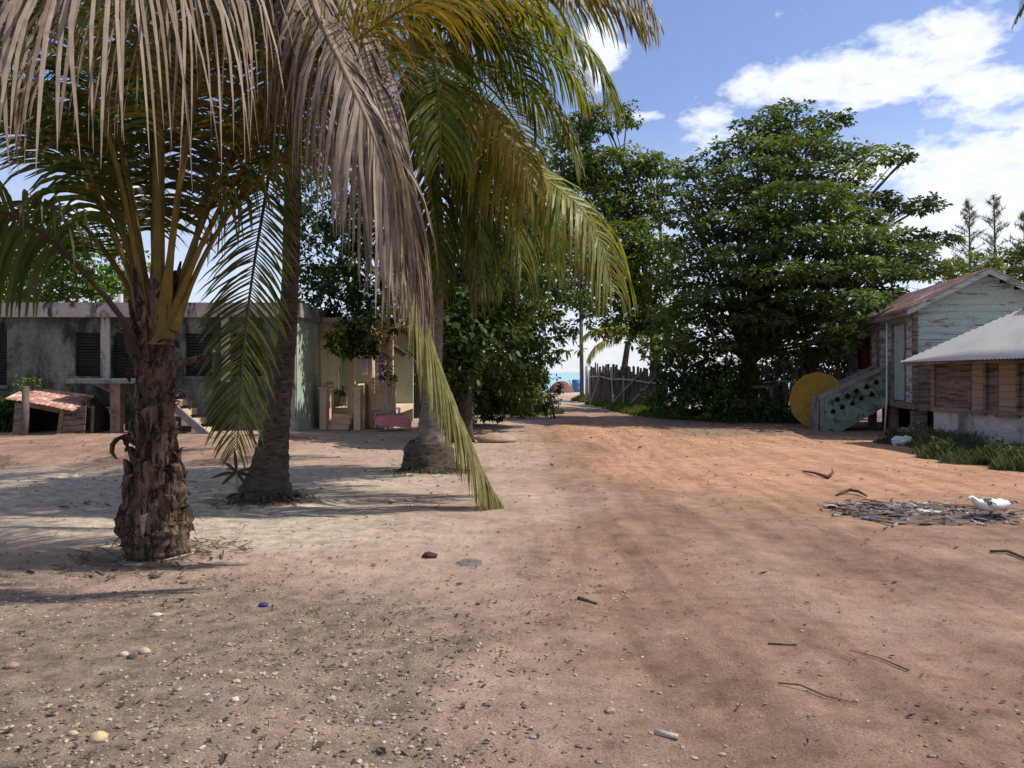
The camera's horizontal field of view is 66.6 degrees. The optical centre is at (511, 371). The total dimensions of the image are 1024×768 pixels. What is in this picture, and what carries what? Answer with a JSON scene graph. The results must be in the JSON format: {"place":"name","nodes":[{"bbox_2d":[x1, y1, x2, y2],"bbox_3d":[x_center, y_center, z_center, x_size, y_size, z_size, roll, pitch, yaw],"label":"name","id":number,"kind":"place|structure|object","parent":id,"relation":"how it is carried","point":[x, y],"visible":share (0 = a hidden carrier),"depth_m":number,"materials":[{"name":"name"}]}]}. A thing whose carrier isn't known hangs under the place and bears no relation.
{"place":"outdoors","nodes":[
{"label":"outdoors","id":0,"kind":"place"},
{"bbox_2d":[334,389,340,405],"bbox_3d":[-5.268,0.738,23.177,0.435,0.560,0.433,0,0,-28],"label":"planter","id":1,"kind":"object","parent":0,"point":[337,399],"visible":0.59,"depth_m":23.08,"materials":[{"name":"grey concrete"}]},
{"bbox_2d":[395,468,466,474],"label":"tuft grass","id":2,"kind":"structure","parent":0,"point":[442,472],"depth_m":12.22,"materials":[{"name":"brown plant"}]},
{"bbox_2d":[0,392,1023,767],"bbox_3d":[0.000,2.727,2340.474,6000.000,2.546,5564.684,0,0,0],"label":"ground","id":3,"kind":"structure","parent":0,"point":[748,522],"depth_m":5.38,"materials":[{"name":"brown sand"}]},
{"bbox_2d":[0,393,21,431],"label":"bush","id":4,"kind":"object","parent":3,"relation":"on","point":[8,417],"visible":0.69,"depth_m":19.57,"materials":[{"name":"green plant"}]},
{"bbox_2d":[4,661,19,668],"bbox_3d":[-2.711,1.593,4.231,0.080,0.041,0.059,0,0,0],"label":"stone","id":5,"kind":"object","parent":3,"relation":"on","point":[12,665],"visible":1,"depth_m":4.21,"materials":[{"name":"beige stone"}]},
{"bbox_2d":[2,374,44,413],"bbox_3d":[-12.314,0.838,19.687,1.119,1.580,0.788,0,0,0],"label":"bush","id":6,"kind":"object","parent":3,"relation":"on","point":[30,388],"visible":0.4,"depth_m":19.58,"materials":[{"name":"green plant"}]},
{"bbox_2d":[20,386,28,435],"bbox_3d":[-11.422,1.016,18.246,0.202,1.379,0.167,0,0,0],"label":"fence post","id":7,"kind":"object","parent":3,"relation":"on","point":[24,427],"visible":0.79,"depth_m":18.19,"materials":[{"name":"grey wood"}]},
{"bbox_2d":[4,387,109,433],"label":"coop","id":8,"kind":"structure","parent":3,"relation":"on","point":[60,412],"depth_m":19.00,"materials":[{"name":"wood"}]},
{"bbox_2d":[67,730,78,735],"bbox_3d":[-1.930,1.589,3.428,0.043,0.025,0.039,0,0,42],"label":"stone","id":9,"kind":"object","parent":3,"relation":"on","point":[73,733],"visible":0.98,"depth_m":3.42,"materials":[{"name":"beige stone"}]},
{"bbox_2d":[0,216,165,301],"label":"yard tree","id":10,"kind":"object","parent":3,"relation":"on","point":[111,283],"visible":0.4,"depth_m":33.42,"materials":[{"name":"green plant"}]},
{"bbox_2d":[88,731,108,742],"bbox_3d":[-1.792,1.582,3.384,0.081,0.053,0.068,0,0,0],"label":"stone","id":11,"kind":"object","parent":3,"relation":"on","point":[98,737],"visible":1,"depth_m":3.37,"materials":[{"name":"beige stone"}]},
{"bbox_2d":[118,651,128,656],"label":"stone","id":12,"kind":"object","parent":3,"relation":"on","point":[123,653],"visible":0.98,"depth_m":4.40,"materials":[{"name":"beige stone"}]},
{"bbox_2d":[127,654,135,658],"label":"stone","id":13,"kind":"object","parent":3,"relation":"on","point":[133,656],"visible":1,"depth_m":4.35,"materials":[{"name":"grey stone"}]},
{"bbox_2d":[66,379,215,433],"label":"entrance steps","id":14,"kind":"structure","parent":3,"relation":"on","point":[115,388],"depth_m":19.00,"materials":[{"name":"grey concrete"}]},
{"bbox_2d":[139,647,150,654],"bbox_3d":[-2.088,1.588,4.441,0.066,0.036,0.051,0,0,-16],"label":"stone","id":15,"kind":"object","parent":3,"relation":"on","point":[144,650],"visible":1,"depth_m":4.42,"materials":[{"name":"beige stone"}]},
{"bbox_2d":[149,574,160,578],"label":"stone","id":16,"kind":"object","parent":3,"relation":"on","point":[154,576],"visible":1,"depth_m":6.04,"materials":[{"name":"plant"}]},
{"bbox_2d":[150,612,163,616],"bbox_3d":[-2.329,1.590,5.114,0.084,0.023,0.058,0,0,0],"label":"stone","id":17,"kind":"object","parent":3,"relation":"on","point":[156,614],"visible":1,"depth_m":5.10,"materials":[{"name":"beige stone"}]},
{"bbox_2d":[0,294,341,430],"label":"bungalow","id":18,"kind":"object","parent":3,"relation":"on","point":[56,345],"visible":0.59,"depth_m":20.00,"materials":[{"name":"green paint"}]},
{"bbox_2d":[0,322,9,388],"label":"window","id":19,"kind":"structure","parent":18,"relation":"in","point":[3,334],"depth_m":20.08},
{"bbox_2d":[70,332,101,378],"bbox_3d":[-10.885,-0.417,20.055,0.801,1.218,0.290,0,0,0],"label":"window","id":20,"kind":"structure","parent":18,"relation":"in","point":[86,351],"depth_m":20.07,"materials":[{"name":"grey wood"}]},
{"bbox_2d":[107,333,135,378],"bbox_3d":[-9.936,-0.378,20.055,0.801,1.244,0.290,0,0,0],"label":"window","id":21,"kind":"structure","parent":18,"relation":"in","point":[118,350],"depth_m":20.08,"materials":[{"name":"grey wood"}]},
{"bbox_2d":[180,333,213,379],"bbox_3d":[-8.038,-0.408,20.055,0.852,1.202,0.290,0,0,0],"label":"window","id":22,"kind":"structure","parent":18,"relation":"in","point":[191,348],"depth_m":20.07,"materials":[{"name":"grey wood"}]},
{"bbox_2d":[228,333,263,379],"bbox_3d":[-6.795,-0.408,20.055,0.929,1.202,0.290,0,0,0],"label":"window","id":23,"kind":"structure","parent":18,"relation":"in","point":[259,374],"depth_m":20.08,"materials":[{"name":"grey wood"}]},
{"bbox_2d":[160,550,202,561],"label":"twig","id":24,"kind":"object","parent":3,"relation":"on","point":[180,555],"visible":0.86,"depth_m":6.67,"materials":[{"name":"brown wood"}]},
{"bbox_2d":[211,449,255,498],"bbox_3d":[-3.369,1.298,9.540,0.525,0.708,0.265,0,0,0],"label":"sapling","id":25,"kind":"object","parent":3,"relation":"on","point":[240,472],"visible":0.89,"depth_m":9.53,"materials":[{"name":"green plant"}]},
{"bbox_2d":[231,696,238,701],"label":"stone","id":26,"kind":"object","parent":3,"relation":"on","point":[235,699],"visible":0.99,"depth_m":3.77,"materials":[{"name":"beige stone"}]},
{"bbox_2d":[258,602,267,606],"bbox_3d":[-1.687,1.580,5.287,0.070,0.036,0.054,0,0,0],"label":"bottle cap","id":27,"kind":"object","parent":3,"relation":"on","point":[263,604],"visible":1,"depth_m":5.27,"materials":[{"name":"plastic"}]},
{"bbox_2d":[48,463,492,579],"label":"husk litter","id":28,"kind":"object","parent":3,"relation":"on","point":[199,548],"visible":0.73,"depth_m":6.85,"materials":[{"name":"brown plant"}]},
{"bbox_2d":[0,0,543,562],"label":"coconut palm","id":29,"kind":"object","parent":3,"relation":"on","point":[154,518],"visible":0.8,"depth_m":6.67,"materials":[{"name":"plant"}]},
{"bbox_2d":[4,598,551,756],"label":"sprouts","id":30,"kind":"object","parent":3,"relation":"on","point":[290,653],"visible":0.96,"depth_m":4.31,"materials":[{"name":"green plant"}]},
{"bbox_2d":[0,0,560,511],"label":"coconut palm","id":31,"kind":"object","parent":3,"relation":"on","point":[384,186],"visible":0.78,"depth_m":6.12,"materials":[{"name":"green plant"}]},
{"bbox_2d":[268,156,448,417],"bbox_3d":[-4.034,-2.161,24.851,5.067,7.828,10.160,0,0,0],"label":"shade tree","id":32,"kind":"object","parent":3,"relation":"on","point":[353,298],"visible":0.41,"depth_m":21.32,"materials":[{"name":"green plant"}]},
{"bbox_2d":[318,317,413,429],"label":"house","id":33,"kind":"structure","parent":3,"relation":"on","point":[363,409],"depth_m":22.30,"materials":[{"name":"beige paint"}]},
{"bbox_2d":[337,386,346,405],"bbox_3d":[-5.013,0.717,23.199,0.354,0.602,0.305,0,0,24],"label":"planter","id":34,"kind":"object","parent":33,"relation":"on","point":[343,397],"visible":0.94,"depth_m":23.09,"materials":[{"name":"grey concrete"}]},
{"bbox_2d":[337,329,346,399],"bbox_3d":[-5.070,-0.142,23.389,0.095,2.316,0.990,0,0,-32],"label":"pole","id":35,"kind":"object","parent":33,"relation":"on","point":[339,370],"visible":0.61,"depth_m":23.78,"materials":[{"name":"paint"}]},
{"bbox_2d":[362,352,385,374],"bbox_3d":[-4.313,-0.266,24.395,0.759,0.719,0.129,0,0,0],"label":"window","id":36,"kind":"structure","parent":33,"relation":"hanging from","point":[364,366],"depth_m":24.38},
{"bbox_2d":[371,328,397,429],"bbox_3d":[-3.535,0.185,21.758,0.741,2.840,0.631,0,0,-29],"label":"flowering shrub","id":37,"kind":"object","parent":3,"relation":"on","point":[386,354],"visible":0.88,"depth_m":21.72,"materials":[{"name":"green plant"}]},
{"bbox_2d":[373,415,410,427],"bbox_3d":[-3.272,1.350,21.354,1.067,0.370,0.493,0,0,-24],"label":"canoe","id":38,"kind":"object","parent":3,"relation":"on","point":[394,420],"visible":1,"depth_m":21.16,"materials":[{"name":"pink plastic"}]},
{"bbox_2d":[167,0,663,473],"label":"coconut palm","id":39,"kind":"object","parent":3,"relation":"on","point":[521,176],"visible":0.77,"depth_m":10.77,"materials":[{"name":"green plant"}]},
{"bbox_2d":[468,19,471,129],"bbox_3d":[-0.583,-4.402,10.600,0.062,2.393,0.055,0,0,-42],"label":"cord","id":40,"kind":"object","parent":39,"relation":"hanging from","point":[470,66],"visible":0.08,"depth_m":10.59,"materials":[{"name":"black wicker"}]},
{"bbox_2d":[422,551,437,558],"bbox_3d":[-0.708,1.577,6.711,0.145,0.060,0.112,0,0,0],"label":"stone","id":41,"kind":"object","parent":3,"relation":"on","point":[428,555],"visible":0.98,"depth_m":6.67,"materials":[{"name":"stone"}]},
{"bbox_2d":[456,559,482,565],"bbox_3d":[-0.358,1.603,6.545,0.261,0.034,0.251,0,0,-21],"label":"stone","id":42,"kind":"object","parent":3,"relation":"on","point":[470,562],"visible":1,"depth_m":6.52,"materials":[{"name":"grey stone"}]},
{"bbox_2d":[386,200,594,441],"bbox_3d":[-0.820,-1.487,20.412,5.494,6.642,8.018,0,0,23],"label":"seagrape tree","id":43,"kind":"object","parent":3,"relation":"on","point":[468,340],"visible":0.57,"depth_m":18.65,"materials":[{"name":"green plant"}]},
{"bbox_2d":[474,433,517,442],"bbox_3d":[-0.361,1.510,17.570,1.012,0.291,0.657,0,0,0],"label":"rock","id":44,"kind":"object","parent":3,"relation":"on","point":[494,438],"visible":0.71,"depth_m":17.38,"materials":[{"name":"stone"}]},
{"bbox_2d":[449,372,549,414],"bbox_3d":[-0.598,0.536,29.905,4.514,2.204,2.825,0,0,15],"label":"bush","id":45,"kind":"object","parent":3,"relation":"on","point":[479,410],"visible":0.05,"depth_m":29.30,"materials":[{"name":"green plant"}]},
{"bbox_2d":[456,358,549,402],"bbox_3d":[-1.391,0.337,33.531,8.879,2.609,5.509,0,0,-32],"label":"bush","id":46,"kind":"object","parent":3,"relation":"on","point":[547,369],"depth_m":35.80,"materials":[{"name":"green plant"}]},
{"bbox_2d":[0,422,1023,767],"bbox_3d":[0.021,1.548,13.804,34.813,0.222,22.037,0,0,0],"label":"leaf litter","id":47,"kind":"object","parent":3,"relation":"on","point":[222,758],"visible":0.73,"depth_m":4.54,"materials":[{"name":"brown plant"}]},
{"bbox_2d":[498,374,563,418],"bbox_3d":[0.625,0.845,27.273,2.738,1.584,2.068,0,0,-23],"label":"bush","id":48,"kind":"object","parent":3,"relation":"on","point":[550,403],"visible":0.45,"depth_m":26.99,"materials":[{"name":"green plant"}]},
{"bbox_2d":[549,380,574,392],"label":"upturned boat","id":49,"kind":"object","parent":3,"relation":"on","point":[568,388],"visible":0.51,"depth_m":59.64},
{"bbox_2d":[572,380,579,391],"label":"barrel","id":50,"kind":"object","parent":3,"relation":"on","point":[576,385],"visible":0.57,"depth_m":61.67,"materials":[{"name":"blue plastic"}]},
{"bbox_2d":[578,284,590,395],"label":"utility pole","id":51,"kind":"object","parent":3,"relation":"on","point":[581,366],"visible":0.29,"depth_m":51.89,"materials":[{"name":"brown wood"}]},
{"bbox_2d":[585,366,587,399],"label":"gate post","id":52,"kind":"object","parent":3,"relation":"on","point":[586,382],"visible":0.79,"depth_m":40.93,"materials":[{"name":"grey wood"}]},
{"bbox_2d":[577,596,597,604],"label":"twig","id":53,"kind":"object","parent":3,"relation":"on","point":[585,599],"visible":1,"depth_m":5.41,"materials":[{"name":"brown wood"}]},
{"bbox_2d":[588,370,589,398],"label":"gate post","id":54,"kind":"object","parent":3,"relation":"on","point":[589,386],"visible":0.36,"depth_m":40.94,"materials":[{"name":"wood"}]},
{"bbox_2d":[536,98,708,373],"bbox_3d":[4.305,-5.172,33.948,7.562,13.861,6.534,0,0,0],"label":"broadleaf tree","id":55,"kind":"object","parent":3,"relation":"on","point":[597,183],"visible":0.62,"depth_m":33.98,"materials":[{"name":"green plant"}]},
{"bbox_2d":[580,315,671,367],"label":"coconut palm","id":56,"kind":"object","parent":3,"relation":"on","point":[602,344],"visible":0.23,"depth_m":43.73,"materials":[{"name":"green plant"}]},
{"bbox_2d":[589,362,666,405],"bbox_3d":[4.802,0.614,34.692,0.656,2.179,8.900,0,0,-13],"label":"stake fence","id":57,"kind":"object","parent":3,"relation":"on","point":[612,383],"visible":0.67,"depth_m":35.04,"materials":[{"name":"grey wood"}]},
{"bbox_2d":[654,728,677,739],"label":"twig","id":58,"kind":"object","parent":3,"relation":"on","point":[664,733],"visible":1,"depth_m":3.42,"materials":[{"name":"grey wood"}]},
{"bbox_2d":[639,344,781,422],"bbox_3d":[6.780,0.326,26.162,4.384,2.622,5.596,0,0,0],"label":"bush","id":59,"kind":"object","parent":3,"relation":"on","point":[687,392],"visible":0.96,"depth_m":25.92,"materials":[{"name":"green plant"}]},
{"bbox_2d":[734,697,745,710],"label":"twig","id":60,"kind":"object","parent":3,"relation":"on","point":[740,703],"visible":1,"depth_m":3.69,"materials":[{"name":"wood"}]},
{"bbox_2d":[753,385,774,416],"bbox_3d":[7.948,1.062,24.559,0.695,1.278,0.132,0,0,0],"label":"rail fence","id":61,"kind":"object","parent":3,"relation":"on","point":[771,387],"visible":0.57,"depth_m":24.56,"materials":[{"name":"grey wood"}]},
{"bbox_2d":[682,330,847,401],"bbox_3d":[10.627,-0.173,30.166,8.045,3.613,4.341,0,0,0],"label":"bush","id":62,"kind":"object","parent":3,"relation":"on","point":[843,367],"visible":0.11,"depth_m":29.16,"materials":[{"name":"green plant"}]},
{"bbox_2d":[743,399,796,423],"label":"bush","id":63,"kind":"object","parent":3,"relation":"on","point":[777,409],"visible":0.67,"depth_m":24.06,"materials":[{"name":"green plant"}]},
{"bbox_2d":[768,643,796,644],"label":"twig","id":64,"kind":"object","parent":3,"relation":"on","point":[782,644],"visible":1,"depth_m":4.53,"materials":[{"name":"brown wood"}]},
{"bbox_2d":[761,363,847,409],"bbox_3d":[10.292,0.690,27.232,3.389,2.025,0.206,0,0,-9],"label":"stake fence","id":65,"kind":"object","parent":3,"relation":"on","point":[784,395],"visible":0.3,"depth_m":27.09,"materials":[{"name":"grey wood"}]},
{"bbox_2d":[644,96,968,403],"bbox_3d":[10.363,-3.974,25.290,11.873,11.529,8.772,0,0,0],"label":"almond tree","id":66,"kind":"object","parent":3,"relation":"on","point":[759,321],"visible":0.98,"depth_m":25.61,"materials":[{"name":"green plant"}]},
{"bbox_2d":[789,372,840,426],"bbox_3d":[8.681,0.811,22.720,1.629,1.629,1.181,0,0,0],"label":"round disc","id":67,"kind":"object","parent":3,"relation":"on","point":[806,388],"visible":0.48,"depth_m":22.20,"materials":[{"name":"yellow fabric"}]},
{"bbox_2d":[778,682,857,703],"bbox_3d":[1.484,1.560,3.804,0.379,0.020,0.043,0,0,42],"label":"twig","id":68,"kind":"object","parent":3,"relation":"on","point":[806,687],"visible":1,"depth_m":3.81,"materials":[{"name":"brown wood"}]},
{"bbox_2d":[803,469,833,478],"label":"dry branch","id":69,"kind":"object","parent":3,"relation":"on","point":[828,476],"visible":1,"depth_m":11.94,"materials":[{"name":"wood"}]},
{"bbox_2d":[804,364,888,430],"bbox_3d":[9.284,0.697,21.763,1.970,1.846,1.330,0,0,11],"label":"entrance stair","id":70,"kind":"object","parent":3,"relation":"on","point":[851,400],"visible":1,"depth_m":21.16,"materials":[{"name":"teal concrete"}]},
{"bbox_2d":[835,488,867,496],"bbox_3d":[4.489,1.591,10.298,0.389,0.083,0.344,0,0,26],"label":"stick","id":71,"kind":"object","parent":3,"relation":"on","point":[849,490],"visible":1,"depth_m":10.33,"materials":[{"name":"brown wood"}]},
{"bbox_2d":[864,508,885,511],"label":"puddle","id":72,"kind":"object","parent":3,"relation":"on","point":[873,509],"visible":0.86,"depth_m":8.98,"materials":[{"name":"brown liquid"}]},
{"bbox_2d":[851,650,909,670],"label":"twig","id":73,"kind":"object","parent":3,"relation":"on","point":[885,660],"visible":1,"depth_m":4.28,"materials":[{"name":"brown wood"}]},
{"bbox_2d":[891,435,911,445],"bbox_3d":[8.468,1.531,16.861,0.480,0.327,0.333,0,0,-11],"label":"plastic bag","id":74,"kind":"object","parent":3,"relation":"on","point":[901,440],"visible":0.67,"depth_m":16.78,"materials":[{"name":"white plastic"}]},
{"bbox_2d":[818,498,1023,525],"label":"rubbish scraps","id":75,"kind":"object","parent":3,"relation":"on","point":[920,508],"visible":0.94,"depth_m":8.88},
{"bbox_2d":[837,502,1019,525],"bbox_3d":[4.676,1.608,8.883,1.989,0.054,1.651,0,0,0],"label":"ash heap","id":76,"kind":"object","parent":3,"relation":"on","point":[921,519],"visible":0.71,"depth_m":8.62,"materials":[{"name":"grey"}]},
{"bbox_2d":[861,517,896,529],"bbox_3d":[3.877,1.574,8.184,0.195,0.060,0.718,0,0,7],"label":"stick","id":77,"kind":"object","parent":76,"relation":"on","point":[889,522],"visible":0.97,"depth_m":8.11,"materials":[{"name":"wood"}]},
{"bbox_2d":[823,498,1023,521],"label":"burnt twigs","id":78,"kind":"object","parent":76,"relation":"on","point":[940,513],"visible":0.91,"depth_m":8.85,"materials":[{"name":"wood"}]},
{"bbox_2d":[964,496,1013,518],"bbox_3d":[5.217,1.472,8.548,0.598,0.247,0.274,0,0,0],"label":"duck","id":79,"kind":"object","parent":76,"relation":"on","point":[990,505],"visible":1,"depth_m":8.48},
{"bbox_2d":[902,511,959,514],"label":"puddle","id":80,"kind":"object","parent":3,"relation":"on","point":[928,514],"visible":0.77,"depth_m":8.77,"materials":[{"name":"liquid"}]},
{"bbox_2d":[839,267,1023,431],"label":"wooden house","id":81,"kind":"structure","parent":3,"relation":"on","point":[910,324],"depth_m":18.96,"materials":[{"name":"green paint"}]},
{"bbox_2d":[851,332,872,372],"bbox_3d":[10.772,-0.565,23.967,0.136,1.210,2.410,0,0,10],"label":"window","id":82,"kind":"structure","parent":81,"relation":"in","point":[865,353],"depth_m":24.05,"materials":[{"name":"red wood"}]},
{"bbox_2d":[876,326,885,367],"bbox_3d":[10.338,-0.265,21.754,0.075,1.990,1.000,0,0,11],"label":"door","id":83,"kind":"structure","parent":81,"relation":"in","point":[880,333],"depth_m":21.90,"materials":[{"name":"white paint"}]},
{"bbox_2d":[891,320,906,401],"bbox_3d":[10.054,-0.275,20.240,0.075,2.050,1.180,0,0,11],"label":"door","id":84,"kind":"structure","parent":81,"relation":"in","point":[898,333],"depth_m":20.36,"materials":[{"name":"paint"}]},
{"bbox_2d":[872,426,1023,471],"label":"weeds","id":85,"kind":"object","parent":3,"relation":"on","point":[965,453],"visible":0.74,"depth_m":14.06,"materials":[{"name":"green plant"}]},
{"bbox_2d":[877,417,1023,463],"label":"broadleaf weeds","id":86,"kind":"object","parent":3,"relation":"on","point":[892,433],"visible":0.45,"depth_m":15.41,"materials":[{"name":"green plant"}]},
{"bbox_2d":[958,412,963,433],"bbox_3d":[9.403,1.270,16.338,0.090,0.860,0.090,0,0,0],"label":"concrete post","id":87,"kind":"object","parent":3,"relation":"on","point":[960,421],"visible":0.43,"depth_m":16.29,"materials":[{"name":"grey concrete"}]},
{"bbox_2d":[900,306,1023,444],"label":"tin roofed shack","id":88,"kind":"structure","parent":3,"relation":"on","point":[977,376],"depth_m":16.01,"materials":[{"name":"wood"}]},
{"bbox_2d":[943,198,987,271],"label":"casuarina tree","id":89,"kind":"object","parent":3,"relation":"on","point":[972,215],"visible":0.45,"depth_m":47.94,"materials":[{"name":"green plant"}]},
{"bbox_2d":[924,239,1023,283],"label":"background tree","id":90,"kind":"object","parent":3,"relation":"on","point":[998,262],"visible":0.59,"depth_m":43.99,"materials":[{"name":"green plant"}]},
{"bbox_2d":[965,513,995,516],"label":"puddle","id":91,"kind":"object","parent":3,"relation":"on","point":[978,515],"visible":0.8,"depth_m":8.61,"materials":[{"name":"liquid"}]},
{"bbox_2d":[973,191,1019,279],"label":"casuarina tree","id":92,"kind":"object","parent":3,"relation":"on","point":[996,204],"visible":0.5,"depth_m":49.95,"materials":[{"name":"green plant"}]},
{"bbox_2d":[990,549,1023,558],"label":"stick","id":93,"kind":"object","parent":3,"relation":"on","point":[1008,551],"visible":1,"depth_m":6.78,"materials":[{"name":"wood"}]},
{"bbox_2d":[1003,210,1023,282],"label":"casuarina tree","id":94,"kind":"object","parent":3,"relation":"on","point":[1021,218],"visible":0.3,"depth_m":47.06,"materials":[{"name":"green plant"}]},
{"bbox_2d":[1011,0,1023,28],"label":"coconut palm","id":95,"kind":"object","parent":3,"relation":"on","point":[1019,14],"visible":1,"depth_m":27.94,"materials":[{"name":"green plant"}]},
{"bbox_2d":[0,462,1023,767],"bbox_3d":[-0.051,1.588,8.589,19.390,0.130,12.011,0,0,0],"label":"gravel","id":96,"kind":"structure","parent":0,"point":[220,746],"depth_m":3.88,"materials":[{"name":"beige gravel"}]},
{"bbox_2d":[0,0,1023,371],"label":"sky","id":97,"kind":"structure","parent":0,"point":[942,79],"materials":[{"name":"blue"}]},
{"bbox_2d":[475,407,564,415],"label":"yard grass","id":98,"kind":"structure","parent":0,"point":[558,411],"depth_m":29.85,"materials":[{"name":"green plant"}]},
{"bbox_2d":[543,372,789,391],"bbox_3d":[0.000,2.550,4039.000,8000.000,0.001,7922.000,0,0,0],"label":"sea","id":99,"kind":"structure","parent":0,"point":[567,376],"depth_m":361.67,"materials":[{"name":"liquid"}]},
{"bbox_2d":[570,393,800,423],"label":"verge grass","id":100,"kind":"structure","parent":0,"point":[636,409],"depth_m":27.35,"materials":[{"name":"green plant"}]}
]}

